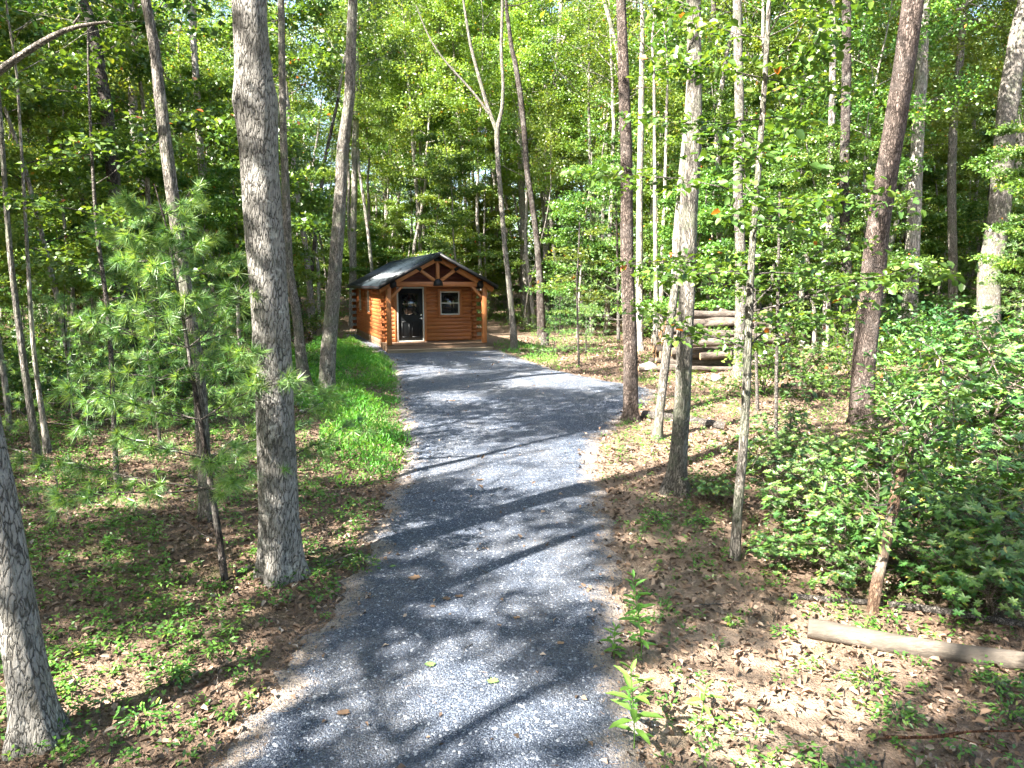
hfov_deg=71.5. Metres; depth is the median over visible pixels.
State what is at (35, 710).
oak tree
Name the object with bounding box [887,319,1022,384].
laurel bush
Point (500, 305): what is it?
undergrowth bush
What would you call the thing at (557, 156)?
maple tree
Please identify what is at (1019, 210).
young tree
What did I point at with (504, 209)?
maple tree
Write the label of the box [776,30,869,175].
maple tree
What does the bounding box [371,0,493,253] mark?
maple tree
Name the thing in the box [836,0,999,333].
maple tree
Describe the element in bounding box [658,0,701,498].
oak tree
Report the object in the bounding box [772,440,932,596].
laurel bush
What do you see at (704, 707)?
weed plant
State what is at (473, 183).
maple tree
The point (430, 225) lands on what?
maple tree
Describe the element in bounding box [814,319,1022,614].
laurel tree
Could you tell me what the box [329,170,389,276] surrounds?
young tree
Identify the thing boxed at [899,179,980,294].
young tree
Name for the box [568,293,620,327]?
undergrowth bush
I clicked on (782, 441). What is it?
laurel bush
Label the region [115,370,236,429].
undergrowth bush
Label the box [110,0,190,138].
maple tree
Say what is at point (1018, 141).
maple tree
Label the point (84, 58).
maple tree
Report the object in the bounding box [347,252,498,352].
log cabin
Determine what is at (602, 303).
undergrowth bush
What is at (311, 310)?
maple tree
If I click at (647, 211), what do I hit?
young tree
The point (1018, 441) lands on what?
laurel bush
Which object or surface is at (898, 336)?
undergrowth bush
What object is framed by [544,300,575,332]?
undergrowth bush
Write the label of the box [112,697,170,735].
bush
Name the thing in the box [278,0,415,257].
maple tree
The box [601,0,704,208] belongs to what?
maple tree
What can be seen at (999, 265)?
young tree
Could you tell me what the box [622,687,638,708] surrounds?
weed plant
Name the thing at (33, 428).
maple tree
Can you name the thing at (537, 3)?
maple tree
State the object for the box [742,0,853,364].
pine tree
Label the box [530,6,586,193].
maple tree
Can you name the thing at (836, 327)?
laurel bush
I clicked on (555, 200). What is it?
maple tree
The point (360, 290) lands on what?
window
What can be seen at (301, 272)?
young tree
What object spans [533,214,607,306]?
young tree
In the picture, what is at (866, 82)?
maple tree
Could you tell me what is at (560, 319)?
white pine
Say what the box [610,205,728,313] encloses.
young tree
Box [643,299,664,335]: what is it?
undergrowth bush
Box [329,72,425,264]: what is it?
maple tree
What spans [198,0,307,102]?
maple tree
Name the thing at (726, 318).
log
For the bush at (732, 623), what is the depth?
6.36 m
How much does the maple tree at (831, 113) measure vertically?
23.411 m
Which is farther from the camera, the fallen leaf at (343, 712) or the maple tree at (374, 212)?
the maple tree at (374, 212)
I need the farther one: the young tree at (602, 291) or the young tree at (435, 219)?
the young tree at (435, 219)
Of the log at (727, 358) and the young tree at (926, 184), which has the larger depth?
the young tree at (926, 184)
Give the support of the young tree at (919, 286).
on the ground at (496, 332)
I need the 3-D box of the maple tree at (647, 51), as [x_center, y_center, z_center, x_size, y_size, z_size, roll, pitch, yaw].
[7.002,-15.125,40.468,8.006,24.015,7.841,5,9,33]
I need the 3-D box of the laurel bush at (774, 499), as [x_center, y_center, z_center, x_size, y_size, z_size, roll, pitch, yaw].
[3.513,1.187,8.676,1.415,1.149,2.009,-4,9,-28]
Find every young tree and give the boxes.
[0,0,94,268]
[0,0,102,341]
[0,1,196,365]
[0,6,70,430]
[0,13,172,403]
[0,22,215,495]
[0,53,158,397]
[0,99,114,341]
[0,168,109,347]
[0,258,26,307]
[0,281,84,318]
[3,118,54,328]
[18,189,111,344]
[54,0,214,373]
[55,198,223,348]
[84,176,224,295]
[97,174,171,290]
[117,84,210,315]
[134,162,248,369]
[151,60,244,333]
[166,81,324,346]
[176,97,244,331]
[180,130,244,324]
[184,0,360,240]
[198,216,245,327]
[200,139,346,288]
[244,226,341,301]
[290,177,333,313]
[294,236,325,294]
[308,231,359,297]
[320,229,366,286]
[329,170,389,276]
[342,221,402,291]
[344,222,411,298]
[346,174,411,259]
[367,199,413,259]
[388,229,417,259]
[393,128,516,273]
[398,163,483,264]
[399,234,434,255]
[408,164,482,264]
[423,191,447,237]
[441,112,544,325]
[443,202,520,297]
[445,189,501,281]
[480,231,516,287]
[487,240,519,316]
[519,152,635,337]
[519,247,575,323]
[528,238,573,307]
[529,222,613,365]
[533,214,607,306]
[544,0,983,560]
[549,249,619,335]
[594,181,702,334]
[599,216,620,289]
[601,70,682,330]
[607,192,661,290]
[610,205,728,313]
[612,206,713,309]
[619,153,676,299]
[634,165,784,314]
[661,78,776,310]
[668,110,726,310]
[694,207,811,410]
[699,192,865,469]
[706,171,819,309]
[716,158,772,288]
[722,74,922,348]
[728,59,810,310]
[730,235,793,306]
[744,28,834,309]
[762,129,919,362]
[766,94,877,264]
[767,170,798,310]
[788,112,960,290]
[806,62,889,339]
[818,166,961,306]
[839,204,918,295]
[850,114,904,236]
[853,233,902,299]
[889,103,988,312]
[891,194,1021,328]
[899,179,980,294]
[899,270,942,299]
[918,224,962,300]
[919,249,963,301]
[922,119,992,309]
[923,188,945,311]
[926,101,1023,266]
[957,172,988,296]
[960,114,1023,288]
[965,204,1023,325]
[991,177,1023,272]
[1001,196,1023,306]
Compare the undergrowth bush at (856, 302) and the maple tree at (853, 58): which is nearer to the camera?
the undergrowth bush at (856, 302)
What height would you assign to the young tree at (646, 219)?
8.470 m
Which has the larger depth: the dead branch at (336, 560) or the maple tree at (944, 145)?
the maple tree at (944, 145)
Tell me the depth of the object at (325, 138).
43.71 m
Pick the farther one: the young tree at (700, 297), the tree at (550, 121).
the tree at (550, 121)
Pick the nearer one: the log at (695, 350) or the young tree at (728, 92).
the log at (695, 350)
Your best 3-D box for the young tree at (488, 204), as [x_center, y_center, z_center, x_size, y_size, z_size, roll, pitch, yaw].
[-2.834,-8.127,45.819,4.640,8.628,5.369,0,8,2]
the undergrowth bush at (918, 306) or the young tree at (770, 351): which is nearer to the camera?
the young tree at (770, 351)
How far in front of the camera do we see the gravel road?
6.56 m
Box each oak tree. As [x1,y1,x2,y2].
[0,415,70,760]
[14,0,74,27]
[79,0,202,384]
[231,0,310,589]
[477,0,545,337]
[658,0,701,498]
[976,0,1023,348]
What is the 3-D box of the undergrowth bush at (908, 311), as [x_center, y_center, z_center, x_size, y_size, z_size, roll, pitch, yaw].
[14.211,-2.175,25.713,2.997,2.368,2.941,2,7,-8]
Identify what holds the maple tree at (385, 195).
on the ground at (496, 332)
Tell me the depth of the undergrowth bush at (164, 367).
16.58 m
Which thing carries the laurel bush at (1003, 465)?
on the ground at (496, 332)
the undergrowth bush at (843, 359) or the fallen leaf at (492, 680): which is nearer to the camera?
the fallen leaf at (492, 680)
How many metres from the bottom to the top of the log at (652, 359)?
0.295 m
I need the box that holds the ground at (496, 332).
[0,270,1023,767]
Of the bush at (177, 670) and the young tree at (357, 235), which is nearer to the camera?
the bush at (177, 670)
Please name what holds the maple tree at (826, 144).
on the ground at (496, 332)
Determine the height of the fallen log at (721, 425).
0.226 m
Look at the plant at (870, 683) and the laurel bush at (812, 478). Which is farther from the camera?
the laurel bush at (812, 478)
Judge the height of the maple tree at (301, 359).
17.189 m
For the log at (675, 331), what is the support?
on the log at (661, 333)
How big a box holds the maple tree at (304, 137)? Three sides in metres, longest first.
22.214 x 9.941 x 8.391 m
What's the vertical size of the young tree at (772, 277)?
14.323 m
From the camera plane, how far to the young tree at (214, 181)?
20.99 m
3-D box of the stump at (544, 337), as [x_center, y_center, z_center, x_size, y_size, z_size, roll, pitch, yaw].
[1.356,-1.833,29.548,0.428,0.610,0.437,0,8,0]
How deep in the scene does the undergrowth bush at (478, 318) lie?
38.15 m
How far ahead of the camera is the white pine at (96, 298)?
16.11 m
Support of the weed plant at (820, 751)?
on the ground at (496, 332)
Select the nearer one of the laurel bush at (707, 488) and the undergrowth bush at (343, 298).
the laurel bush at (707, 488)
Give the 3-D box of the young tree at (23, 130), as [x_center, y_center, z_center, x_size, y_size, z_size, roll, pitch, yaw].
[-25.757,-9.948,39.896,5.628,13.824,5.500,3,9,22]
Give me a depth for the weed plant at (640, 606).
5.83 m
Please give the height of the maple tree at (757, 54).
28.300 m
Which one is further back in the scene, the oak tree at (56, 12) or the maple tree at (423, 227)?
the maple tree at (423, 227)
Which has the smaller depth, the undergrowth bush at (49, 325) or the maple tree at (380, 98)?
the undergrowth bush at (49, 325)
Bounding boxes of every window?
[358,288,362,311]
[366,289,371,313]
[437,289,461,316]
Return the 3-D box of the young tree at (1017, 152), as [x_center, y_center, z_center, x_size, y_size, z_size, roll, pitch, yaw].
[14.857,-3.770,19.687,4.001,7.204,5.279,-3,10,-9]
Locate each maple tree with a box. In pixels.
[0,0,232,453]
[0,91,44,470]
[1,0,209,347]
[2,0,180,348]
[15,0,124,306]
[56,2,185,295]
[72,7,185,278]
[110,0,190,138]
[119,9,206,157]
[141,0,228,522]
[165,0,230,65]
[175,0,317,324]
[187,1,212,346]
[194,0,226,334]
[197,64,277,189]
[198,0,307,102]
[208,0,377,337]
[216,0,315,127]
[267,0,424,334]
[275,77,359,240]
[278,0,314,398]
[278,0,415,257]
[290,94,330,235]
[309,86,397,276]
[315,39,389,262]
[316,0,402,325]
[317,0,356,391]
[319,0,402,267]
[326,9,392,206]
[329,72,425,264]
[340,1,432,246]
[344,0,481,252]
[350,17,471,223]
[359,0,466,235]
[360,0,494,229]
[363,111,427,249]
[364,161,397,251]
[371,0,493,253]
[380,130,466,235]
[386,0,497,262]
[390,5,488,260]
[390,12,452,231]
[392,1,526,270]
[402,0,539,290]
[411,0,567,323]
[416,0,518,349]
[423,6,507,305]
[425,55,487,261]
[449,0,555,315]
[450,4,586,328]
[460,0,559,324]
[475,114,540,235]
[476,130,539,291]
[479,176,519,239]
[481,0,596,221]
[487,2,529,297]
[490,0,600,319]
[503,1,616,247]
[507,138,555,282]
[514,0,644,331]
[518,124,585,299]
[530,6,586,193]
[533,132,588,282]
[535,177,587,227]
[540,0,754,440]
[541,0,581,323]
[542,20,636,288]
[551,0,657,334]
[551,3,644,304]
[560,0,677,326]
[564,0,734,333]
[566,0,685,318]
[573,0,704,322]
[573,67,669,235]
[577,180,613,288]
[588,0,714,345]
[591,90,678,297]
[593,6,721,295]
[600,0,732,338]
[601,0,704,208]
[606,0,685,350]
[662,84,750,307]
[668,0,839,327]
[682,0,887,265]
[683,4,774,309]
[704,0,820,188]
[715,5,801,158]
[720,0,803,308]
[731,0,745,379]
[747,0,997,237]
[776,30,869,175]
[786,0,857,313]
[787,0,835,356]
[790,2,889,308]
[790,2,899,315]
[815,16,936,202]
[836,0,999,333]
[837,0,992,248]
[850,0,1002,294]
[893,0,1011,351]
[894,0,1011,331]
[909,54,1003,211]
[924,42,999,201]
[925,14,1023,283]
[925,63,971,203]
[931,0,1023,211]
[957,13,1023,310]
[972,4,1021,327]
[1014,72,1023,169]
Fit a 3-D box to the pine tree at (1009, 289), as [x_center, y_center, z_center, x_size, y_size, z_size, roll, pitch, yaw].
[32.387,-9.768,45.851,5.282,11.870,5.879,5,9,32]
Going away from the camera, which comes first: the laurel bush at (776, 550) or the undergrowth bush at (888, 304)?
the laurel bush at (776, 550)
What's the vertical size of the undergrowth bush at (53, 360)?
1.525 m
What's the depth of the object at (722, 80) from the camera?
28.31 m
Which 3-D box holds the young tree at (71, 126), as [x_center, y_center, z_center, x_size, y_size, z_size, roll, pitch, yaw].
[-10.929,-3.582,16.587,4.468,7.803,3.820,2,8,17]
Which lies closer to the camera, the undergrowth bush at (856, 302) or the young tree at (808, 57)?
the young tree at (808, 57)
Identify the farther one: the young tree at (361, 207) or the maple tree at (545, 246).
the young tree at (361, 207)
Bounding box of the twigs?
[0,393,1016,767]
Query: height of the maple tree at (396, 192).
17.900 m
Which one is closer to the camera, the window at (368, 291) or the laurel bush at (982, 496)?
the laurel bush at (982, 496)
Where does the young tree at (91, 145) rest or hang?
on the ground at (496, 332)
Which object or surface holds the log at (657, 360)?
on the log at (652, 359)
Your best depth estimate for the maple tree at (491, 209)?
65.70 m
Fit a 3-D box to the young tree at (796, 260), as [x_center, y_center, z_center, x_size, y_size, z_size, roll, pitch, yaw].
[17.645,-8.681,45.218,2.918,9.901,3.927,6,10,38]
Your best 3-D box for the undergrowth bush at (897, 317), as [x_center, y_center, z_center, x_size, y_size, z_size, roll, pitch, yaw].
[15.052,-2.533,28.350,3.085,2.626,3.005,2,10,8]
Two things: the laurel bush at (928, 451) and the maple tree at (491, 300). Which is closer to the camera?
the laurel bush at (928, 451)
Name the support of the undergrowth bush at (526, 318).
on the ground at (496, 332)
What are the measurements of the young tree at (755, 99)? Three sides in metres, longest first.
10.265 x 7.622 x 5.777 m
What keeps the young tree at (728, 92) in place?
on the ground at (496, 332)
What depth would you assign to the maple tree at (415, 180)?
43.83 m
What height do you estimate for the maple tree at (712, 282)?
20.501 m
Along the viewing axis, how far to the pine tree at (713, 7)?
35.54 m
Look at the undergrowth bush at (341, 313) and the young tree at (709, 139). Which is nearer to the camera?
the young tree at (709, 139)
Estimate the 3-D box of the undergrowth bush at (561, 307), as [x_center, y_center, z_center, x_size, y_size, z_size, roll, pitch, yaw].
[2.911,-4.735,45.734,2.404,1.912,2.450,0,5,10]
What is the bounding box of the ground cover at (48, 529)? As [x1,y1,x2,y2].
[0,317,1023,767]
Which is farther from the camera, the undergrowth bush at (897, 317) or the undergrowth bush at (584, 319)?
the undergrowth bush at (584, 319)
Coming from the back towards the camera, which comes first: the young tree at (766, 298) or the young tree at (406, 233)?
the young tree at (406, 233)
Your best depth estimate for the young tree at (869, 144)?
22.29 m
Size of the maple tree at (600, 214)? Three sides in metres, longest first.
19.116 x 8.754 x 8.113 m
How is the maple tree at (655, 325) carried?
on the ground at (496, 332)
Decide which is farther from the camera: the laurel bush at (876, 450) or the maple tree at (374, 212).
the maple tree at (374, 212)
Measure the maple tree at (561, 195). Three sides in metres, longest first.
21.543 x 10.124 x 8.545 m
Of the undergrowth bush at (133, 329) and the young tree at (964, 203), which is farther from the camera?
the young tree at (964, 203)
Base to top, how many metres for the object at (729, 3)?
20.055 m
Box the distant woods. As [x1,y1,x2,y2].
[208,135,1023,292]
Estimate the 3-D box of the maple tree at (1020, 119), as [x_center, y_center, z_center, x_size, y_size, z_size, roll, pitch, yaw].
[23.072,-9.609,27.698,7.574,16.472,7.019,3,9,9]
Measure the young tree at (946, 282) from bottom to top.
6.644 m
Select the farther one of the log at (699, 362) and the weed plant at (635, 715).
the log at (699, 362)
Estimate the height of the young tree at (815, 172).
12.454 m
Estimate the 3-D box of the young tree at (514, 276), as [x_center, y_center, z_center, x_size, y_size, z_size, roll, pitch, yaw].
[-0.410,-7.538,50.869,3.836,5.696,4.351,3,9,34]
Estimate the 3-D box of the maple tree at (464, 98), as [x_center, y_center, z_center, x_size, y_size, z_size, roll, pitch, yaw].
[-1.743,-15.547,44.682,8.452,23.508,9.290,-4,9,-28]
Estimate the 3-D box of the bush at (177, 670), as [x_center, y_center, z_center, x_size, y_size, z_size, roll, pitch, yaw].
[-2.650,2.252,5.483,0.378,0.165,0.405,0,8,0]
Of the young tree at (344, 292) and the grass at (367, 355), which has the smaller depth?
the grass at (367, 355)
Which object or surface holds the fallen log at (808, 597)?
on the ground at (496, 332)
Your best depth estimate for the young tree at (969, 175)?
36.16 m
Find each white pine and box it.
[0,262,94,387]
[0,285,151,439]
[9,177,378,581]
[32,248,185,391]
[52,198,254,448]
[127,274,250,374]
[530,318,573,354]
[545,263,581,332]
[557,302,615,355]
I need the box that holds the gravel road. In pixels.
[210,334,656,767]
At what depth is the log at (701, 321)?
21.70 m
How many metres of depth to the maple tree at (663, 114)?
48.64 m
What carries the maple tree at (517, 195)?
on the ground at (496, 332)
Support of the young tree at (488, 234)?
on the ground at (496, 332)
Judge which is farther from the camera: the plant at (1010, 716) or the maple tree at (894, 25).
the maple tree at (894, 25)
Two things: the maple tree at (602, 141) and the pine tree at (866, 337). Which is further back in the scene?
the maple tree at (602, 141)
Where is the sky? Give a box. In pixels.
[33,0,1002,268]
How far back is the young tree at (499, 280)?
46.03 m
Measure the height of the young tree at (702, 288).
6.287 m
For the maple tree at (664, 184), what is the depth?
28.82 m
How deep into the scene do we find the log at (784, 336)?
21.61 m
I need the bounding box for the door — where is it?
[396,287,424,341]
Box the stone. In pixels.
[711,374,720,381]
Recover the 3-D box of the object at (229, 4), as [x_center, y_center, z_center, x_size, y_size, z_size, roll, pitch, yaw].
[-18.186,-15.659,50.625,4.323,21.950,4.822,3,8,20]
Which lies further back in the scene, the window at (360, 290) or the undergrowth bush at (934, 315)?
the window at (360, 290)
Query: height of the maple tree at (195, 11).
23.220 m
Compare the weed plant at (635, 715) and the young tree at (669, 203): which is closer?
the weed plant at (635, 715)
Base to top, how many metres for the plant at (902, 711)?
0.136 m
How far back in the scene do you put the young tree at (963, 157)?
41.11 m
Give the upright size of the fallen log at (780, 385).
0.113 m
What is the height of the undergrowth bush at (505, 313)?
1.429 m
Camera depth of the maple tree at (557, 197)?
54.81 m
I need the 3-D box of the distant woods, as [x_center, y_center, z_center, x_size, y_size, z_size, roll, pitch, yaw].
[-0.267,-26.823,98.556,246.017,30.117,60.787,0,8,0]
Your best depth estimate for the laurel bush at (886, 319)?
27.14 m
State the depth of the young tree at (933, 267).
42.02 m
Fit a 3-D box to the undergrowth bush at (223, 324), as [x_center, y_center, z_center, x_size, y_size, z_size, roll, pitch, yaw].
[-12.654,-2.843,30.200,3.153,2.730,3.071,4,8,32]
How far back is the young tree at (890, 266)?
42.13 m
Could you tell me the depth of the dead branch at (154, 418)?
14.56 m
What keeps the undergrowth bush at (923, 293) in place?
on the ground at (496, 332)
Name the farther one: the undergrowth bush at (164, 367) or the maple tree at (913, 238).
the maple tree at (913, 238)
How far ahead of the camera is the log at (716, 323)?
21.65 m
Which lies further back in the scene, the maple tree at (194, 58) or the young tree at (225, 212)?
the young tree at (225, 212)
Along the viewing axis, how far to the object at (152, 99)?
28.56 m
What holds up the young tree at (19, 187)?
on the ground at (496, 332)
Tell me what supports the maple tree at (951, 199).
on the ground at (496, 332)
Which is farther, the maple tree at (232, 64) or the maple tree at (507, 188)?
the maple tree at (507, 188)
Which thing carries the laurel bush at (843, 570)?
on the ground at (496, 332)
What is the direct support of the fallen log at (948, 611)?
on the ground at (496, 332)
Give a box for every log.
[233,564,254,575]
[638,366,732,371]
[641,410,726,429]
[649,357,798,367]
[655,346,662,353]
[655,357,661,362]
[659,330,676,338]
[659,348,791,357]
[663,327,772,332]
[665,319,712,326]
[670,358,778,366]
[671,346,733,355]
[671,349,754,358]
[674,329,770,337]
[674,337,733,348]
[677,315,766,325]
[694,309,770,317]
[694,356,766,359]
[695,327,786,339]
[699,351,731,359]
[703,320,734,327]
[719,308,770,326]
[752,332,783,344]
[764,354,800,359]
[779,383,843,387]
[789,592,883,605]
[807,618,1023,670]
[887,601,1023,628]
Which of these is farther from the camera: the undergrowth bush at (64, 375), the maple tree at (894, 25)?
the maple tree at (894, 25)
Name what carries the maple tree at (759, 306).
on the ground at (496, 332)
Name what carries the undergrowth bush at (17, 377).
on the ground at (496, 332)
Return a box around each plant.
[599,621,625,658]
[607,658,664,748]
[618,569,656,656]
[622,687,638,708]
[685,679,723,715]
[806,746,828,767]
[843,664,900,695]
[873,698,927,728]
[969,669,1022,701]
[984,699,1023,729]
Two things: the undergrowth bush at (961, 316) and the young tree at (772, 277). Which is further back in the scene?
the young tree at (772, 277)
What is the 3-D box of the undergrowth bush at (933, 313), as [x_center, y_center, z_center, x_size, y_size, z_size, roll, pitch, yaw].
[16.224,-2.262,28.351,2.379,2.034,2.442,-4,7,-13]
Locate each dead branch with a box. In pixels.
[0,403,25,415]
[7,446,30,453]
[26,464,69,497]
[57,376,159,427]
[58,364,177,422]
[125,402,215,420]
[166,517,223,546]
[320,552,356,567]
[700,598,736,606]
[720,729,779,745]
[885,720,1023,757]
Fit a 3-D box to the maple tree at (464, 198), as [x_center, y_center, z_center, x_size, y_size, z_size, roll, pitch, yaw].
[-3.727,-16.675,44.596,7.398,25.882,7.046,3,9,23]
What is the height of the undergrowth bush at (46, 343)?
2.112 m
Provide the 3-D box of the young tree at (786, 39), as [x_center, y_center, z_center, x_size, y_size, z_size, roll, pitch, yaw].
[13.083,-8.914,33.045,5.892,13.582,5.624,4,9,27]
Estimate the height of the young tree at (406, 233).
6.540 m
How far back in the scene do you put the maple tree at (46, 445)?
11.50 m
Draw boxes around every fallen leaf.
[337,709,349,714]
[408,574,419,579]
[425,661,435,666]
[487,677,497,682]
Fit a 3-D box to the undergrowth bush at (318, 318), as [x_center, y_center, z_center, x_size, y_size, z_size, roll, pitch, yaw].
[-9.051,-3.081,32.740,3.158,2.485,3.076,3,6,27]
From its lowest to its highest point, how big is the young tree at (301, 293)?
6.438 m
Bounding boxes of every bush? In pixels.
[0,302,59,369]
[0,312,50,346]
[0,319,149,402]
[0,325,49,395]
[0,342,86,414]
[1,308,26,323]
[7,309,47,336]
[8,304,116,395]
[13,314,162,395]
[14,335,91,384]
[14,356,129,423]
[35,309,77,340]
[76,292,137,318]
[76,298,133,339]
[78,319,191,398]
[81,298,173,362]
[104,337,218,398]
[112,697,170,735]
[113,332,187,394]
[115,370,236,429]
[138,304,246,386]
[140,661,194,694]
[149,336,253,395]
[197,307,251,339]
[232,303,250,333]
[248,337,319,380]
[288,295,360,340]
[289,300,318,332]
[322,311,347,324]
[340,284,348,313]
[342,553,381,572]
[476,300,493,327]
[488,302,506,319]
[494,291,520,312]
[495,304,536,331]
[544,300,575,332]
[545,296,572,322]
[562,305,599,334]
[566,293,611,325]
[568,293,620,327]
[641,510,670,526]
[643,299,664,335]
[681,460,756,505]
[687,515,711,524]
[688,472,715,485]
[692,307,822,394]
[709,408,830,479]
[719,434,895,526]
[721,612,745,625]
[735,382,823,457]
[742,493,832,574]
[750,427,922,556]
[760,425,914,500]
[762,303,797,322]
[769,624,797,637]
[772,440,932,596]
[774,310,820,351]
[778,427,858,461]
[781,494,899,597]
[782,327,848,379]
[782,362,847,397]
[791,305,855,343]
[796,288,841,312]
[799,292,923,390]
[805,291,857,337]
[833,318,965,399]
[834,303,896,351]
[839,406,960,489]
[847,475,1023,616]
[853,290,926,344]
[854,398,1023,536]
[858,349,974,433]
[872,515,1023,617]
[876,310,934,362]
[878,301,984,382]
[881,291,965,353]
[885,293,901,322]
[885,294,943,320]
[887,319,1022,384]
[889,304,1022,375]
[891,302,1023,470]
[899,424,1023,590]
[904,453,1023,545]
[909,305,1023,433]
[914,340,1023,459]
[918,286,971,314]
[918,294,967,333]
[920,301,956,341]
[922,297,1023,384]
[922,302,975,333]
[932,310,1023,383]
[945,375,1023,519]
[958,297,1012,334]
[975,443,1023,500]
[1001,298,1023,326]
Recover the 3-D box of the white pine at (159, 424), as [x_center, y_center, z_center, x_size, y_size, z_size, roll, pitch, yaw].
[-5.882,-0.949,11.657,3.352,4.235,3.502,-2,8,0]
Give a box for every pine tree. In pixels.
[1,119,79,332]
[199,178,305,304]
[388,191,415,251]
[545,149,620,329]
[575,160,658,339]
[603,0,670,423]
[703,0,758,310]
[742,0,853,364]
[845,0,923,429]
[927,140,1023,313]
[969,269,1011,323]
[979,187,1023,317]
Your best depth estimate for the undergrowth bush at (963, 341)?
18.20 m
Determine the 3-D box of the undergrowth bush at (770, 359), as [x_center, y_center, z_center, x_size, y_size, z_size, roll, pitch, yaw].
[5.878,-0.700,17.168,2.717,2.310,2.647,4,7,35]
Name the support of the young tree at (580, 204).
on the ground at (496, 332)
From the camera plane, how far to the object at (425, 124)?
47.03 m
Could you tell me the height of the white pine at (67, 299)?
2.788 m
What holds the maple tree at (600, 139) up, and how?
on the ground at (496, 332)
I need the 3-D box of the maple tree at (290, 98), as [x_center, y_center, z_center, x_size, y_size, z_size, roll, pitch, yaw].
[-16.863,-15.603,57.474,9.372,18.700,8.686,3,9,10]
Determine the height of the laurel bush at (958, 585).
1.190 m
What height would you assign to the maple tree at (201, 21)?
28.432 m
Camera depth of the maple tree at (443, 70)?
46.20 m
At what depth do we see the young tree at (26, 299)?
32.45 m
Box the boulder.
[639,362,656,371]
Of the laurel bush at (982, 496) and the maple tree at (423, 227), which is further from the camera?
the maple tree at (423, 227)
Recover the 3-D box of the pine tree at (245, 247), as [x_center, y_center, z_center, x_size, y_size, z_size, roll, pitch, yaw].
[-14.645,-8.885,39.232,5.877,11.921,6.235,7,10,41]
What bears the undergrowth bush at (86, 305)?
on the ground at (496, 332)
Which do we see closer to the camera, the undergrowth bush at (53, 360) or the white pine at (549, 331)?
the undergrowth bush at (53, 360)
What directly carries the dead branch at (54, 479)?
on the ground at (496, 332)
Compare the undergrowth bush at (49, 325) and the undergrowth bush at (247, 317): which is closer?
the undergrowth bush at (49, 325)
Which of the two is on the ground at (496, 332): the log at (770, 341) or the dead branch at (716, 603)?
the dead branch at (716, 603)
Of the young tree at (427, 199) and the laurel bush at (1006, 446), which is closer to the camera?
the laurel bush at (1006, 446)
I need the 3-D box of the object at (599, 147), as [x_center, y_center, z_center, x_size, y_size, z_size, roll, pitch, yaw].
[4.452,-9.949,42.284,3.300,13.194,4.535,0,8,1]
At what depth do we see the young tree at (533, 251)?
54.21 m
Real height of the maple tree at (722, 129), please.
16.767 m
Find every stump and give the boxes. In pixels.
[541,332,548,345]
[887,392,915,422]
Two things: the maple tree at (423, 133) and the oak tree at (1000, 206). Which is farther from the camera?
the maple tree at (423, 133)
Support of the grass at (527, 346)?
on the ground at (496, 332)
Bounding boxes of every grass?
[291,333,414,487]
[493,338,559,369]

